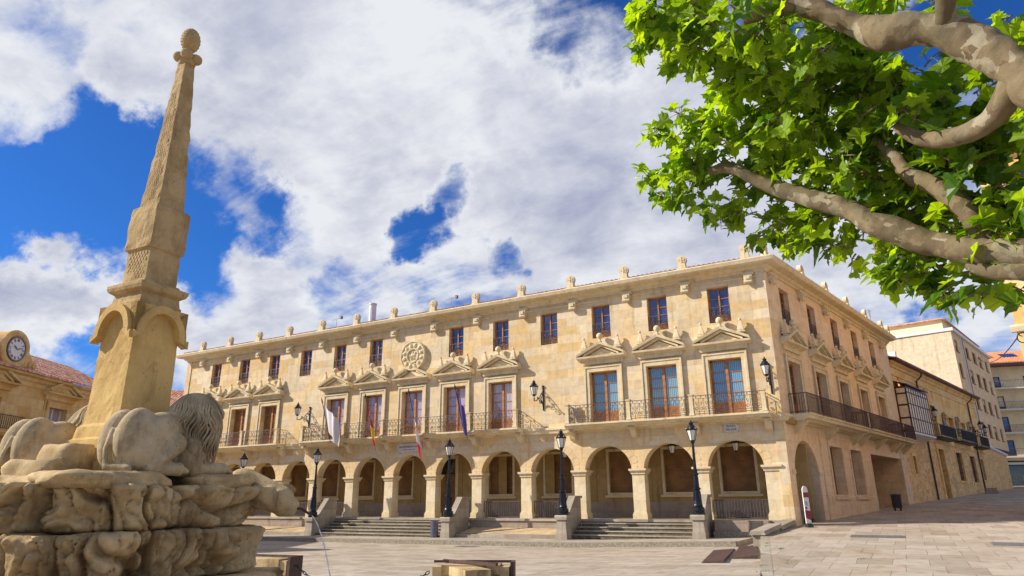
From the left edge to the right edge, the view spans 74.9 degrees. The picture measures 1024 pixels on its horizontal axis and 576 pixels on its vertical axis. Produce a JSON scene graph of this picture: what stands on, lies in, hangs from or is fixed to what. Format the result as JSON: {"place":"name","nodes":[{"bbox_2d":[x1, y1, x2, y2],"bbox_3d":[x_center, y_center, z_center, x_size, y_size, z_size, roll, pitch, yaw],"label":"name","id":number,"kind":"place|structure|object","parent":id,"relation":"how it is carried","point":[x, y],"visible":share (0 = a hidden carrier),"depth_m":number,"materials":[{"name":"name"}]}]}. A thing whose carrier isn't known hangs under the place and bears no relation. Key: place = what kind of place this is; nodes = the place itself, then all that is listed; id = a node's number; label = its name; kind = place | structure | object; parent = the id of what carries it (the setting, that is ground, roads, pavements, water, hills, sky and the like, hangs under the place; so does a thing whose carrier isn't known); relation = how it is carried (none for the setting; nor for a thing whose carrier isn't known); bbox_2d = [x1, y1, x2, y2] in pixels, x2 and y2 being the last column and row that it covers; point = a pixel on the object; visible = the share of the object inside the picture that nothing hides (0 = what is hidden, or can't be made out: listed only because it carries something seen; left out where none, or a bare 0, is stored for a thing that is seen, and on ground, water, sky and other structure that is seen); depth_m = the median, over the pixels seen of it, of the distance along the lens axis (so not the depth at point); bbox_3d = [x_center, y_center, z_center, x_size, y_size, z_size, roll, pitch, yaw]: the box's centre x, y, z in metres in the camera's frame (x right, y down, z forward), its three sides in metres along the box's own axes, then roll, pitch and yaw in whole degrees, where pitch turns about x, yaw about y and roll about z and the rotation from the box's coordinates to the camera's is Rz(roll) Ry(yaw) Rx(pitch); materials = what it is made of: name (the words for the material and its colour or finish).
{"place":"outdoors","nodes":[
{"label":"outdoors","id":0,"kind":"place"},
{"bbox_2d":[316,520,441,536],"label":"stone staircase","id":1,"kind":"structure","parent":0,"point":[385,528],"depth_m":39.98,"materials":[{"name":"stone"}]},
{"bbox_2d":[263,534,752,545],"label":"pavement","id":2,"kind":"structure","parent":0,"point":[742,541],"depth_m":33.00,"materials":[{"name":"stone"}]},
{"bbox_2d":[262,526,304,534],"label":"stone terrace","id":3,"kind":"structure","parent":2,"relation":"on","point":[279,530],"depth_m":43.63,"materials":[{"name":"stone"}]},
{"bbox_2d":[240,453,247,467],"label":"lamp post","id":4,"kind":"object","parent":3,"relation":"on","point":[243,459],"visible":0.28,"depth_m":45.94,"materials":[{"name":"glass"}]},
{"bbox_2d":[304,498,338,535],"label":"stair parapet","id":5,"kind":"structure","parent":2,"relation":"on","point":[326,513],"depth_m":42.38,"materials":[{"name":"stone"}]},
{"bbox_2d":[308,449,321,516],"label":"lamp post","id":6,"kind":"object","parent":5,"relation":"on","point":[317,454],"visible":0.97,"depth_m":42.17,"materials":[{"name":"black metal"}]},
{"bbox_2d":[430,521,437,537],"bbox_3d":[-4.308,13.374,37.079,0.430,0.870,0.430,-10,-20,28],"label":"litter bin","id":7,"kind":"object","parent":2,"relation":"on","point":[434,530],"visible":1,"depth_m":36.93,"materials":[{"name":"grey metal"}]},
{"bbox_2d":[439,497,470,537],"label":"stair parapet","id":8,"kind":"structure","parent":2,"relation":"on","point":[455,524],"depth_m":37.55,"materials":[{"name":"stone"}]},
{"bbox_2d":[443,438,453,516],"bbox_3d":[-3.552,10.629,37.620,0.570,4.286,0.570,-10,-20,28],"label":"lamp post","id":9,"kind":"object","parent":8,"relation":"on","point":[449,448],"visible":1,"depth_m":37.33,"materials":[{"name":"black metal"}]},
{"bbox_2d":[456,527,556,538],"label":"stone terrace","id":10,"kind":"structure","parent":2,"relation":"on","point":[518,533],"depth_m":35.79,"materials":[{"name":"stone"}]},
{"bbox_2d":[554,496,581,539],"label":"stair parapet","id":11,"kind":"structure","parent":2,"relation":"on","point":[568,525],"depth_m":34.03,"materials":[{"name":"stone"}]},
{"bbox_2d":[556,429,568,514],"bbox_3d":[2.572,9.413,34.365,0.570,4.286,0.570,-10,-20,28],"label":"lamp post","id":12,"kind":"object","parent":11,"relation":"on","point":[563,509],"visible":1,"depth_m":34.08,"materials":[{"name":"black metal"}]},
{"bbox_2d":[690,494,713,538],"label":"stair parapet","id":13,"kind":"structure","parent":2,"relation":"on","point":[702,526],"depth_m":30.32,"materials":[{"name":"stone"}]},
{"bbox_2d":[686,420,704,514],"bbox_3d":[8.523,8.314,31.176,0.570,4.286,0.570,-10,-20,28],"label":"lamp post","id":14,"kind":"object","parent":13,"relation":"on","point":[698,508],"visible":1,"depth_m":30.89,"materials":[{"name":"black metal"}]},
{"bbox_2d":[256,541,760,575],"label":"plaza","id":15,"kind":"structure","parent":0,"point":[364,559],"depth_m":23.44,"materials":[{"name":"stone"}]},
{"bbox_2d":[0,330,93,442],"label":"building","id":16,"kind":"structure","parent":15,"relation":"on","point":[32,387],"depth_m":35.64,"materials":[{"name":"stone"}]},
{"bbox_2d":[0,364,21,424],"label":"balcony door","id":17,"kind":"structure","parent":16,"relation":"in","point":[10,380],"depth_m":33.78,"materials":[{"name":"stone"}]},
{"bbox_2d":[41,381,83,421],"bbox_3d":[-25.575,6.845,37.652,0.740,3.280,2.900,-1,-18,1],"label":"balcony door","id":18,"kind":"structure","parent":16,"relation":"in","point":[55,397],"depth_m":37.77,"materials":[{"name":"stone"}]},
{"bbox_2d":[0,28,312,575],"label":"lion fountain","id":19,"kind":"object","parent":15,"relation":"on","point":[120,474],"visible":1,"depth_m":7.82,"materials":[{"name":"stone"}]},
{"bbox_2d":[312,516,331,575],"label":"water jet","id":20,"kind":"object","parent":19,"relation":"attached to","point":[324,545],"visible":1,"depth_m":8.18,"materials":[{"name":"white"}]},
{"bbox_2d":[255,554,302,575],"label":"stone barrier","id":21,"kind":"object","parent":15,"relation":"on","point":[286,563],"visible":0.55,"depth_m":13.14,"materials":[{"name":"stone"}]},
{"bbox_2d":[295,564,429,575],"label":"chain","id":22,"kind":"object","parent":21,"relation":"hanging from","point":[300,569],"visible":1,"depth_m":12.95,"materials":[{"name":"metal"}]},
{"bbox_2d":[432,559,515,575],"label":"stone barrier","id":23,"kind":"object","parent":15,"relation":"on","point":[451,567],"visible":1,"depth_m":11.35,"materials":[{"name":"stone"}]},
{"bbox_2d":[261,537,736,547],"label":"kerb","id":24,"kind":"structure","parent":15,"relation":"on","point":[576,544],"depth_m":31.32,"materials":[{"name":"stone"}]},
{"bbox_2d":[176,244,917,530],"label":"town palace","id":25,"kind":"structure","parent":15,"relation":"on","point":[634,375],"depth_m":38.93,"materials":[{"name":"stone"}]},
{"bbox_2d":[211,364,221,387],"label":"upper window","id":26,"kind":"structure","parent":25,"relation":"in","point":[216,381],"depth_m":53.72,"materials":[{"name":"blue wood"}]},
{"bbox_2d":[224,403,249,446],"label":"balcony door","id":27,"kind":"structure","parent":25,"relation":"in","point":[241,416],"depth_m":50.98,"materials":[{"name":"stone"}]},
{"bbox_2d":[239,360,249,383],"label":"upper window","id":28,"kind":"structure","parent":25,"relation":"in","point":[246,364],"depth_m":52.16,"materials":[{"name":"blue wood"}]},
{"bbox_2d":[254,400,280,444],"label":"balcony door","id":29,"kind":"structure","parent":25,"relation":"in","point":[271,420],"depth_m":49.42,"materials":[{"name":"stone"}]},
{"bbox_2d":[268,355,279,379],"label":"upper window","id":30,"kind":"structure","parent":25,"relation":"in","point":[274,373],"depth_m":50.62,"materials":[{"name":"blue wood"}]},
{"bbox_2d":[294,402,310,425],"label":"wall lantern","id":31,"kind":"object","parent":25,"relation":"attached to","point":[298,407],"depth_m":46.39,"materials":[{"name":"black metal"}]},
{"bbox_2d":[300,350,311,375],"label":"upper window","id":32,"kind":"structure","parent":25,"relation":"in","point":[307,359],"depth_m":49.08,"materials":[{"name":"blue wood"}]},
{"bbox_2d":[321,397,339,445],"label":"flag on pole","id":33,"kind":"object","parent":25,"relation":"attached to","point":[332,424],"visible":1,"depth_m":43.64,"materials":[{"name":"white fabric"}]},
{"bbox_2d":[320,393,348,439],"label":"balcony door","id":34,"kind":"structure","parent":25,"relation":"in","point":[339,408],"depth_m":46.32,"materials":[{"name":"stone"}]},
{"bbox_2d":[334,345,346,371],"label":"upper window","id":35,"kind":"structure","parent":25,"relation":"in","point":[341,350],"depth_m":47.55,"materials":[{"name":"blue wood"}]},
{"bbox_2d":[365,394,374,445],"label":"flag on pole","id":36,"kind":"object","parent":25,"relation":"attached to","point":[372,431],"visible":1,"depth_m":42.01,"materials":[{"name":"multicoloured fabric"}]},
{"bbox_2d":[357,389,385,437],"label":"balcony door","id":37,"kind":"structure","parent":25,"relation":"in","point":[376,404],"depth_m":44.78,"materials":[{"name":"stone"}]},
{"bbox_2d":[369,340,382,366],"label":"upper window","id":38,"kind":"structure","parent":25,"relation":"in","point":[376,355],"depth_m":46.00,"materials":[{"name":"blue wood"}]},
{"bbox_2d":[396,384,426,434],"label":"balcony door","id":39,"kind":"structure","parent":25,"relation":"in","point":[418,399],"depth_m":43.23,"materials":[{"name":"stone"}]},
{"bbox_2d":[408,389,420,456],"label":"flag on pole","id":40,"kind":"object","parent":25,"relation":"attached to","point":[418,442],"visible":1,"depth_m":40.40,"materials":[{"name":"multicoloured fabric"}]},
{"bbox_2d":[440,455,457,516],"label":"porch door","id":41,"kind":"structure","parent":25,"relation":"in","point":[453,477],"depth_m":43.76,"materials":[{"name":"wood"}]},
{"bbox_2d":[438,380,469,431],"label":"balcony door","id":42,"kind":"structure","parent":25,"relation":"in","point":[463,393],"depth_m":41.69,"materials":[{"name":"stone"}]},
{"bbox_2d":[449,327,463,356],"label":"upper window","id":43,"kind":"structure","parent":25,"relation":"in","point":[457,334],"depth_m":42.93,"materials":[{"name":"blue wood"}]},
{"bbox_2d":[454,383,467,438],"bbox_3d":[-2.879,7.232,39.106,0.595,3.266,1.156,-10,-20,28],"label":"flag on pole","id":44,"kind":"object","parent":25,"relation":"attached to","point":[463,416],"visible":1,"depth_m":38.84,"materials":[{"name":"blue fabric"}]},
{"bbox_2d":[483,375,516,429],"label":"balcony door","id":45,"kind":"structure","parent":25,"relation":"in","point":[504,395],"depth_m":40.12,"materials":[{"name":"stone"}]},
{"bbox_2d":[493,320,508,350],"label":"upper window","id":46,"kind":"structure","parent":25,"relation":"in","point":[501,338],"depth_m":41.34,"materials":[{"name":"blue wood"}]},
{"bbox_2d":[530,380,543,410],"bbox_3d":[1.475,6.065,37.963,0.438,1.630,1.442,-10,-20,28],"label":"wall lantern","id":47,"kind":"object","parent":25,"relation":"attached to","point":[533,387],"depth_m":37.65,"materials":[{"name":"black metal"}]},
{"bbox_2d":[541,313,557,344],"bbox_3d":[2.270,2.442,39.682,1.100,1.910,0.320,-10,-20,28],"label":"upper window","id":48,"kind":"structure","parent":25,"relation":"in","point":[549,321],"depth_m":39.79,"materials":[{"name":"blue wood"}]},
{"bbox_2d":[592,305,610,337],"bbox_3d":[5.141,1.930,38.138,1.100,1.910,0.320,-10,-20,28],"label":"upper window","id":49,"kind":"structure","parent":25,"relation":"in","point":[601,314],"depth_m":38.25,"materials":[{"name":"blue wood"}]},
{"bbox_2d":[584,363,624,422],"bbox_3d":[5.143,5.866,36.836,2.240,3.180,0.530,-10,-20,28],"label":"balcony door","id":50,"kind":"structure","parent":25,"relation":"in","point":[607,387],"depth_m":36.99,"materials":[{"name":"stone"}]},
{"bbox_2d":[648,296,668,330],"bbox_3d":[8.012,1.418,36.594,1.100,1.910,0.320,-10,-20,28],"label":"upper window","id":51,"kind":"structure","parent":25,"relation":"in","point":[657,307],"depth_m":36.71,"materials":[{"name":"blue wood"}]},
{"bbox_2d":[640,357,685,418],"bbox_3d":[8.014,5.354,35.292,2.240,3.180,0.530,-10,-20,28],"label":"balcony door","id":52,"kind":"structure","parent":25,"relation":"in","point":[664,381],"depth_m":35.44,"materials":[{"name":"stone"}]},
{"bbox_2d":[668,444,675,454],"bbox_3d":[8.413,8.256,35.178,0.376,1.022,0.432,-10,-20,28],"label":"hanging lantern","id":53,"kind":"object","parent":25,"relation":"hanging from","point":[672,447],"visible":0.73,"depth_m":35.01,"materials":[{"name":"glass"}]},
{"bbox_2d":[708,287,731,322],"bbox_3d":[10.883,0.907,35.049,1.100,1.910,0.320,-10,-20,28],"label":"upper window","id":54,"kind":"structure","parent":25,"relation":"in","point":[719,304],"depth_m":35.15,"materials":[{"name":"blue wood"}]},
{"bbox_2d":[701,350,752,414],"bbox_3d":[10.885,4.842,33.748,2.240,3.180,0.530,-10,-20,28],"label":"balcony door","id":55,"kind":"structure","parent":25,"relation":"in","point":[730,376],"depth_m":33.88,"materials":[{"name":"stone"}]},
{"bbox_2d":[731,441,739,451],"bbox_3d":[11.241,7.752,33.657,0.376,1.022,0.432,-10,-20,28],"label":"hanging lantern","id":56,"kind":"object","parent":25,"relation":"hanging from","point":[735,444],"visible":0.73,"depth_m":33.49,"materials":[{"name":"glass"}]},
{"bbox_2d":[760,357,772,393],"bbox_3d":[12.277,4.165,32.072,0.438,1.630,1.442,-10,-20,28],"label":"wall lantern","id":57,"kind":"object","parent":25,"relation":"attached to","point":[765,366],"depth_m":31.72,"materials":[{"name":"black metal"}]},
{"bbox_2d":[779,292,791,326],"bbox_3d":[14.362,1.056,35.580,0.320,1.910,1.309,-15,-23,39],"label":"upper window","id":58,"kind":"structure","parent":25,"relation":"in","point":[784,316],"depth_m":35.79,"materials":[{"name":"orange wood"}]},
{"bbox_2d":[783,353,808,413],"bbox_3d":[14.360,5.034,34.204,0.530,3.053,2.307,-15,-23,39],"label":"balcony door","id":59,"kind":"structure","parent":25,"relation":"in","point":[787,357],"depth_m":34.54,"materials":[{"name":"stone"}]},
{"bbox_2d":[806,307,817,339],"bbox_3d":[17.126,1.989,38.546,0.320,1.910,1.309,-15,-23,39],"label":"upper window","id":60,"kind":"structure","parent":25,"relation":"in","point":[808,310],"depth_m":38.85,"materials":[{"name":"orange wood"}]},
{"bbox_2d":[812,365,834,418],"bbox_3d":[17.117,5.965,37.162,0.530,3.053,2.307,-15,-23,39],"label":"balcony door","id":61,"kind":"structure","parent":25,"relation":"in","point":[815,368],"depth_m":37.61,"materials":[{"name":"stone"}]},
{"bbox_2d":[830,321,839,349],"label":"upper window","id":62,"kind":"structure","parent":25,"relation":"in","point":[834,338],"depth_m":41.69,"materials":[{"name":"orange wood"}]},
{"bbox_2d":[827,442,851,499],"bbox_3d":[17.620,10.013,36.543,0.690,2.960,2.600,-15,-23,39],"label":"blind window","id":63,"kind":"structure","parent":25,"relation":"in","point":[838,497],"depth_m":36.70,"materials":[{"name":"stone"}]},
{"bbox_2d":[836,375,856,424],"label":"balcony door","id":64,"kind":"structure","parent":25,"relation":"in","point":[839,378],"depth_m":40.55,"materials":[{"name":"stone"}]},
{"bbox_2d":[851,333,858,359],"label":"upper window","id":65,"kind":"structure","parent":25,"relation":"in","point":[855,351],"depth_m":44.59,"materials":[{"name":"orange wood"}]},
{"bbox_2d":[848,446,871,498],"bbox_3d":[20.095,10.849,39.198,0.690,2.960,2.650,-15,-23,39],"label":"blind window","id":66,"kind":"structure","parent":25,"relation":"in","point":[849,447],"depth_m":39.12,"materials":[{"name":"stone"}]},
{"bbox_2d":[857,383,875,429],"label":"balcony door","id":67,"kind":"structure","parent":25,"relation":"in","point":[859,386],"depth_m":43.44,"materials":[{"name":"stone"}]},
{"bbox_2d":[868,343,876,368],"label":"upper window","id":68,"kind":"structure","parent":25,"relation":"in","point":[873,361],"depth_m":47.43,"materials":[{"name":"orange wood"}]},
{"bbox_2d":[875,391,891,433],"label":"balcony door","id":69,"kind":"structure","parent":25,"relation":"in","point":[878,394],"depth_m":46.40,"materials":[{"name":"stone"}]},
{"bbox_2d":[702,549,734,562],"bbox_3d":[6.899,8.874,22.307,0.739,0.145,6.486,-7,-19,19],"label":"metal plate","id":70,"kind":"object","parent":15,"relation":"on","point":[718,556],"visible":1,"depth_m":21.28,"materials":[{"name":"metal"}]},
{"bbox_2d":[713,520,770,537],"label":"stone plinth","id":71,"kind":"structure","parent":15,"relation":"on","point":[733,528],"depth_m":30.57,"materials":[{"name":"stone"}]},
{"bbox_2d":[732,545,757,558],"bbox_3d":[8.320,9.321,23.781,0.757,0.150,7.222,-6,-19,18],"label":"metal plate","id":72,"kind":"object","parent":15,"relation":"on","point":[746,552],"visible":0.86,"depth_m":22.29,"materials":[{"name":"metal"}]},
{"bbox_2d":[749,520,795,546],"bbox_3d":[11.043,10.425,28.003,0.598,1.239,5.535,-12,-21,32],"label":"stone bench","id":73,"kind":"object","parent":15,"relation":"on","point":[765,530],"depth_m":26.90,"materials":[{"name":"stone"}]},
{"bbox_2d":[761,526,798,575],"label":"kerb edge","id":74,"kind":"object","parent":15,"relation":"on","point":[766,558],"visible":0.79,"depth_m":19.74,"materials":[{"name":"stone"}]},
{"bbox_2d":[755,542,863,571],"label":"grass tufts","id":75,"kind":"object","parent":15,"relation":"on","point":[780,562],"visible":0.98,"depth_m":18.07,"materials":[{"name":"green plant"}]},
{"bbox_2d":[0,0,1023,390],"label":"sky","id":76,"kind":"structure","parent":0,"point":[345,156],"materials":[{"name":"white"}]},
{"bbox_2d":[572,523,692,538],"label":"stone staircase","id":77,"kind":"structure","parent":0,"point":[633,531],"depth_m":32.73,"materials":[{"name":"stone"}]},
{"bbox_2d":[760,486,1023,575],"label":"street","id":78,"kind":"structure","parent":0,"point":[955,536],"depth_m":22.62,"materials":[{"name":"stone"}]},
{"bbox_2d":[802,486,813,526],"bbox_3d":[13.136,9.738,29.792,0.270,1.750,0.308,2,-18,-8],"label":"banner stand","id":79,"kind":"object","parent":78,"relation":"on","point":[806,507],"visible":1,"depth_m":29.75,"materials":[{"name":"white paint"}]},
{"bbox_2d":[622,0,1023,324],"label":"plane tree","id":80,"kind":"object","parent":78,"relation":"on","point":[932,160],"visible":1,"depth_m":4.82,"materials":[{"name":"green plant"}]},
{"bbox_2d":[850,535,905,537],"bbox_3d":[13.482,9.156,24.646,1.800,0.048,1.000,-10,-20,28],"label":"drain cover","id":81,"kind":"object","parent":78,"relation":"on","point":[884,536],"visible":1,"depth_m":24.60,"materials":[{"name":"metal"}]},
{"bbox_2d":[890,494,902,510],"bbox_3d":[22.976,12.804,39.911,0.580,0.960,0.571,-10,-20,28],"label":"litter bin","id":82,"kind":"object","parent":78,"relation":"on","point":[896,500],"visible":1,"depth_m":39.76,"materials":[{"name":"metal"}]},
{"bbox_2d":[868,310,1009,453],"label":"apartment block","id":83,"kind":"structure","parent":78,"relation":"on","point":[943,349],"depth_m":74.27,"materials":[{"name":"paint"}]},
{"bbox_2d":[887,351,895,355],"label":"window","id":84,"kind":"structure","parent":83,"relation":"in","point":[892,353],"depth_m":74.86,"materials":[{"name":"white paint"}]},
{"bbox_2d":[978,332,1023,362],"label":"overhead cable","id":85,"kind":"object","parent":83,"relation":"attached to","point":[1009,347],"visible":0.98,"depth_m":36.28,"materials":[{"name":"metal"}]},
{"bbox_2d":[888,356,991,502],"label":"old stone house","id":86,"kind":"structure","parent":78,"relation":"on","point":[945,457],"depth_m":56.72,"materials":[{"name":"stone"}]},
{"bbox_2d":[911,453,919,476],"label":"window","id":87,"kind":"structure","parent":86,"relation":"in","point":[912,454],"depth_m":50.08,"materials":[{"name":"beige stone"}]},
{"bbox_2d":[930,407,937,420],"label":"wall lantern","id":88,"kind":"object","parent":86,"relation":"attached to","point":[933,410],"depth_m":53.54,"materials":[{"name":"black metal"}]},
{"bbox_2d":[928,401,940,435],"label":"window","id":89,"kind":"structure","parent":86,"relation":"in","point":[930,403],"depth_m":57.35,"materials":[{"name":"beige stone"}]},
{"bbox_2d":[935,443,953,498],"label":"street door","id":90,"kind":"structure","parent":86,"relation":"in","point":[937,446],"depth_m":55.70,"materials":[{"name":"stone"}]},
{"bbox_2d":[946,414,954,427],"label":"window","id":91,"kind":"structure","parent":86,"relation":"in","point":[948,416],"depth_m":61.32,"materials":[{"name":"beige glass"}]},
{"bbox_2d":[954,450,967,482],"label":"window","id":92,"kind":"structure","parent":86,"relation":"in","point":[955,451],"depth_m":60.58,"materials":[{"name":"black glass"}]},
{"bbox_2d":[959,419,966,430],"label":"window","id":93,"kind":"structure","parent":86,"relation":"in","point":[961,421],"depth_m":64.64,"materials":[{"name":"beige glass"}]},
{"bbox_2d":[968,454,980,484],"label":"window","id":94,"kind":"structure","parent":86,"relation":"in","point":[969,455],"depth_m":64.27,"materials":[{"name":"black glass"}]},
{"bbox_2d":[971,421,982,432],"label":"wall lantern","id":95,"kind":"object","parent":86,"relation":"attached to","point":[980,424],"depth_m":65.74,"materials":[{"name":"black metal"}]},
{"bbox_2d":[973,425,987,436],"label":"wall lantern","id":96,"kind":"object","parent":86,"relation":"attached to","point":[984,428],"depth_m":67.15,"materials":[{"name":"black metal"}]},
{"bbox_2d":[980,457,987,481],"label":"window","id":97,"kind":"structure","parent":86,"relation":"in","point":[981,458],"depth_m":67.35,"materials":[{"name":"glass"}]},
{"bbox_2d":[984,446,1012,490],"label":"garden wall","id":98,"kind":"structure","parent":78,"relation":"on","point":[998,469],"depth_m":72.83,"materials":[{"name":"beige stone"}]},
{"bbox_2d":[981,153,1023,359],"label":"corner house","id":99,"kind":"structure","parent":78,"relation":"on","point":[1018,317],"depth_m":32.63,"materials":[{"name":"paint"}]},
{"bbox_2d":[986,351,1023,485],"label":"apartment house","id":100,"kind":"structure","parent":78,"relation":"on","point":[1008,378],"depth_m":88.32,"materials":[{"name":"beige concrete"}]},
{"bbox_2d":[993,377,1000,387],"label":"window","id":101,"kind":"structure","parent":100,"relation":"in","point":[994,378],"depth_m":89.66,"materials":[{"name":"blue glass"}]},
{"bbox_2d":[997,396,1005,408],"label":"window","id":102,"kind":"structure","parent":100,"relation":"in","point":[1000,399],"depth_m":88.86,"materials":[{"name":"grey glass"}]},
{"bbox_2d":[1002,417,1010,431],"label":"window","id":103,"kind":"structure","parent":100,"relation":"in","point":[1005,420],"depth_m":88.01,"materials":[{"name":"blue glass"}]},
{"bbox_2d":[1007,440,1016,455],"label":"window","id":104,"kind":"structure","parent":100,"relation":"in","point":[1010,442],"depth_m":87.07,"materials":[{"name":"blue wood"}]},
{"bbox_2d":[990,542,1023,545],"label":"drain cover","id":105,"kind":"object","parent":78,"relation":"on","point":[1009,543],"visible":1,"depth_m":21.20,"materials":[{"name":"metal"}]},
{"bbox_2d":[985,488,998,493],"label":"stone block","id":106,"kind":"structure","parent":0,"point":[991,490],"depth_m":62.67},
{"label":"ground","id":107,"kind":"structure","parent":0,"visible":0},
{"bbox_2d":[170,390,183,405],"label":"tiled house","id":108,"kind":"structure","parent":107,"relation":"on","point":[176,395],"depth_m":68.60,"materials":[{"name":"tile"}]}
]}

